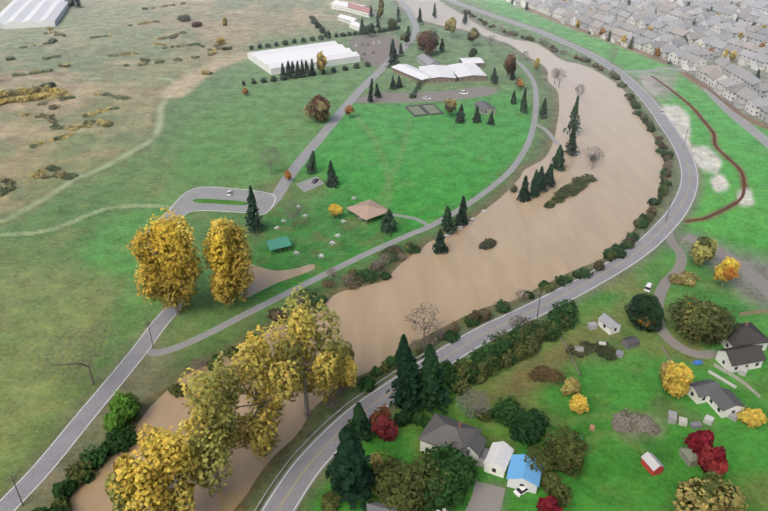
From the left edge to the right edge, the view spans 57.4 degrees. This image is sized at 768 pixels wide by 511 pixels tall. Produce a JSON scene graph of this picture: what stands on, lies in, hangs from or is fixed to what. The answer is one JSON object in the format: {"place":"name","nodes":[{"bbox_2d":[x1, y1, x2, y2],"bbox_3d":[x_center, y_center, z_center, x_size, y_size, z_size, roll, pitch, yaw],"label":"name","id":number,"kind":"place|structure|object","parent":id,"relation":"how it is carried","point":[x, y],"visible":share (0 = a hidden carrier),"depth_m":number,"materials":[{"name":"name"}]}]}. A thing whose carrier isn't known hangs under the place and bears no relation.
{"place":"outdoors","nodes":[
{"label":"outdoors","id":0,"kind":"place"},
{"bbox_2d":[0,293,169,500],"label":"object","id":1,"kind":"structure","parent":0,"point":[81,409],"depth_m":184.80,"materials":[{"name":"white paint"}]},
{"bbox_2d":[0,248,183,510],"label":"road","id":2,"kind":"structure","parent":0,"point":[35,475],"depth_m":182.91,"materials":[{"name":"grey asphalt"}]},
{"bbox_2d":[14,314,175,510],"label":"road edge line","id":3,"kind":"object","parent":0,"point":[91,420],"depth_m":180.89,"materials":[{"name":"white paint"}]},
{"bbox_2d":[241,264,314,297],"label":"pond","id":4,"kind":"structure","parent":0,"point":[265,278],"depth_m":242.12,"materials":[{"name":"liquid"}]},
{"bbox_2d":[70,0,665,510],"bbox_3d":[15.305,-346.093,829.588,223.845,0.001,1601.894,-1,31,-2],"label":"river","id":5,"kind":"structure","parent":0,"point":[534,246],"depth_m":254.20,"materials":[{"name":"liquid"}]},
{"bbox_2d":[0,0,767,510],"bbox_3d":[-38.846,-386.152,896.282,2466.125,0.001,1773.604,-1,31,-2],"label":"ground","id":6,"kind":"structure","parent":0,"point":[166,140],"depth_m":286.95,"materials":[{"name":"green plant"}]},
{"bbox_2d":[147,187,274,254],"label":"parking lot","id":7,"kind":"structure","parent":6,"relation":"on","point":[184,204],"depth_m":291.59,"materials":[{"name":"grey asphalt"}]},
{"bbox_2d":[143,187,275,234],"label":"curb","id":8,"kind":"structure","parent":7,"relation":"on","point":[223,211],"depth_m":286.07,"materials":[{"name":"white paint"}]},
{"bbox_2d":[193,199,247,204],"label":"island","id":9,"kind":"structure","parent":7,"relation":"on","point":[218,201],"depth_m":290.79,"materials":[{"name":"green plant"}]},
{"bbox_2d":[296,176,323,191],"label":"pad","id":10,"kind":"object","parent":6,"relation":"on","point":[305,185],"visible":0.83,"depth_m":304.88,"materials":[{"name":"concrete"}]},
{"bbox_2d":[139,60,538,355],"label":"trail","id":11,"kind":"object","parent":6,"relation":"on","point":[314,279],"visible":0.88,"depth_m":253.58,"materials":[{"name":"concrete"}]},
{"bbox_2d":[270,0,419,209],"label":"road","id":12,"kind":"structure","parent":6,"relation":"on","point":[283,184],"depth_m":370.36,"materials":[{"name":"grey asphalt"}]},
{"bbox_2d":[36,24,672,416],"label":"twigs","id":13,"kind":"object","parent":6,"relation":"on","point":[422,342],"visible":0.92,"depth_m":203.87,"materials":[{"name":"brown wood"}]},
{"bbox_2d":[349,34,399,65],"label":"lot","id":14,"kind":"structure","parent":6,"relation":"on","point":[380,56],"depth_m":502.65,"materials":[{"name":"grey asphalt"}]},
{"bbox_2d":[0,0,767,510],"bbox_3d":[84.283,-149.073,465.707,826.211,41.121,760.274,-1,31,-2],"label":"foliage","id":15,"kind":"object","parent":6,"relation":"on","point":[170,272],"visible":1,"depth_m":179.69,"materials":[{"name":"green plant"}]},
{"bbox_2d":[0,0,767,493],"bbox_3d":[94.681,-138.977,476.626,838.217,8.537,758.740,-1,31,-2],"label":"walls","id":16,"kind":"structure","parent":6,"relation":"on","point":[720,358],"depth_m":460.13,"materials":[{"name":"white paint"}]},
{"bbox_2d":[0,0,767,510],"bbox_3d":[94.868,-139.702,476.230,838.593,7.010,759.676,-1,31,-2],"label":"roofs","id":17,"kind":"structure","parent":16,"relation":"on","point":[444,430],"depth_m":459.18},
{"bbox_2d":[332,6,767,486],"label":"windows","id":18,"kind":"structure","parent":16,"relation":"attached to","point":[692,394],"depth_m":450.66,"materials":[{"name":"black glass"}]},
{"bbox_2d":[6,4,767,510],"bbox_3d":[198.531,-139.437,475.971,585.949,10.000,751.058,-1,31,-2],"label":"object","id":19,"kind":"object","parent":6,"relation":"on","point":[436,110],"visible":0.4,"depth_m":208.87,"materials":[{"name":"grey"}]},
{"bbox_2d":[44,15,731,509],"bbox_3d":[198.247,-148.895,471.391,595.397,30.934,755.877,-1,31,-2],"label":"wood","id":20,"kind":"object","parent":6,"relation":"on","point":[256,405],"visible":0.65,"depth_m":182.40,"materials":[{"name":"brown wood"}]},
{"bbox_2d":[384,213,430,226],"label":"trail","id":21,"kind":"object","parent":6,"relation":"on","point":[417,219],"visible":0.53,"depth_m":277.96,"materials":[{"name":"concrete"}]},
{"bbox_2d":[355,87,497,102],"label":"lot","id":22,"kind":"structure","parent":6,"relation":"on","point":[474,92],"depth_m":407.02,"materials":[{"name":"grey asphalt"}]},
{"bbox_2d":[465,481,504,510],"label":"house driveway","id":23,"kind":"structure","parent":6,"relation":"on","point":[486,497],"depth_m":160.90,"materials":[{"name":"grey concrete"}]},
{"bbox_2d":[532,123,559,143],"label":"trail","id":24,"kind":"object","parent":6,"relation":"on","point":[551,136],"visible":0.96,"depth_m":356.76,"materials":[{"name":"concrete"}]},
{"bbox_2d":[624,67,683,72],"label":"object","id":25,"kind":"object","parent":6,"relation":"on","point":[661,68],"visible":0.46,"depth_m":451.72,"materials":[{"name":"concrete"}]},
{"bbox_2d":[654,232,716,358],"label":"drive","id":26,"kind":"structure","parent":6,"relation":"on","point":[662,288],"depth_m":232.14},
{"bbox_2d":[651,76,745,221],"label":"track","id":27,"kind":"structure","parent":6,"relation":"on","point":[742,175],"depth_m":317.57,"materials":[{"name":"brown soil"}]},
{"bbox_2d":[681,233,767,299],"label":"gravel road","id":28,"kind":"structure","parent":6,"relation":"on","point":[755,278],"depth_m":244.90,"materials":[{"name":"grey gravel"}]},
{"bbox_2d":[262,3,681,510],"bbox_3d":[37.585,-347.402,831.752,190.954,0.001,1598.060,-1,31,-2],"label":"road edge line","id":29,"kind":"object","parent":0,"point":[476,328],"depth_m":216.17,"materials":[{"name":"white paint"}]},
{"bbox_2d":[260,0,698,510],"bbox_3d":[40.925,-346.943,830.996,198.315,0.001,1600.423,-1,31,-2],"label":"road","id":30,"kind":"structure","parent":0,"point":[309,473],"depth_m":226.71,"materials":[{"name":"grey asphalt"}]},
{"bbox_2d":[278,3,689,510],"bbox_3d":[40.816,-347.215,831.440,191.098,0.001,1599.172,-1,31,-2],"label":"road center line","id":31,"kind":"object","parent":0,"point":[509,321],"depth_m":227.19,"materials":[{"name":"yellow paint"}]},
{"bbox_2d":[293,0,697,510],"bbox_3d":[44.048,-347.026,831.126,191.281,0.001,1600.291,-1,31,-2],"label":"road edge line","id":32,"kind":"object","parent":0,"point":[559,305],"depth_m":249.44,"materials":[{"name":"white paint"}]},
{"bbox_2d":[702,88,767,148],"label":"road","id":33,"kind":"structure","parent":0,"point":[754,131],"depth_m":371.66,"materials":[{"name":"grey asphalt"}]}
]}

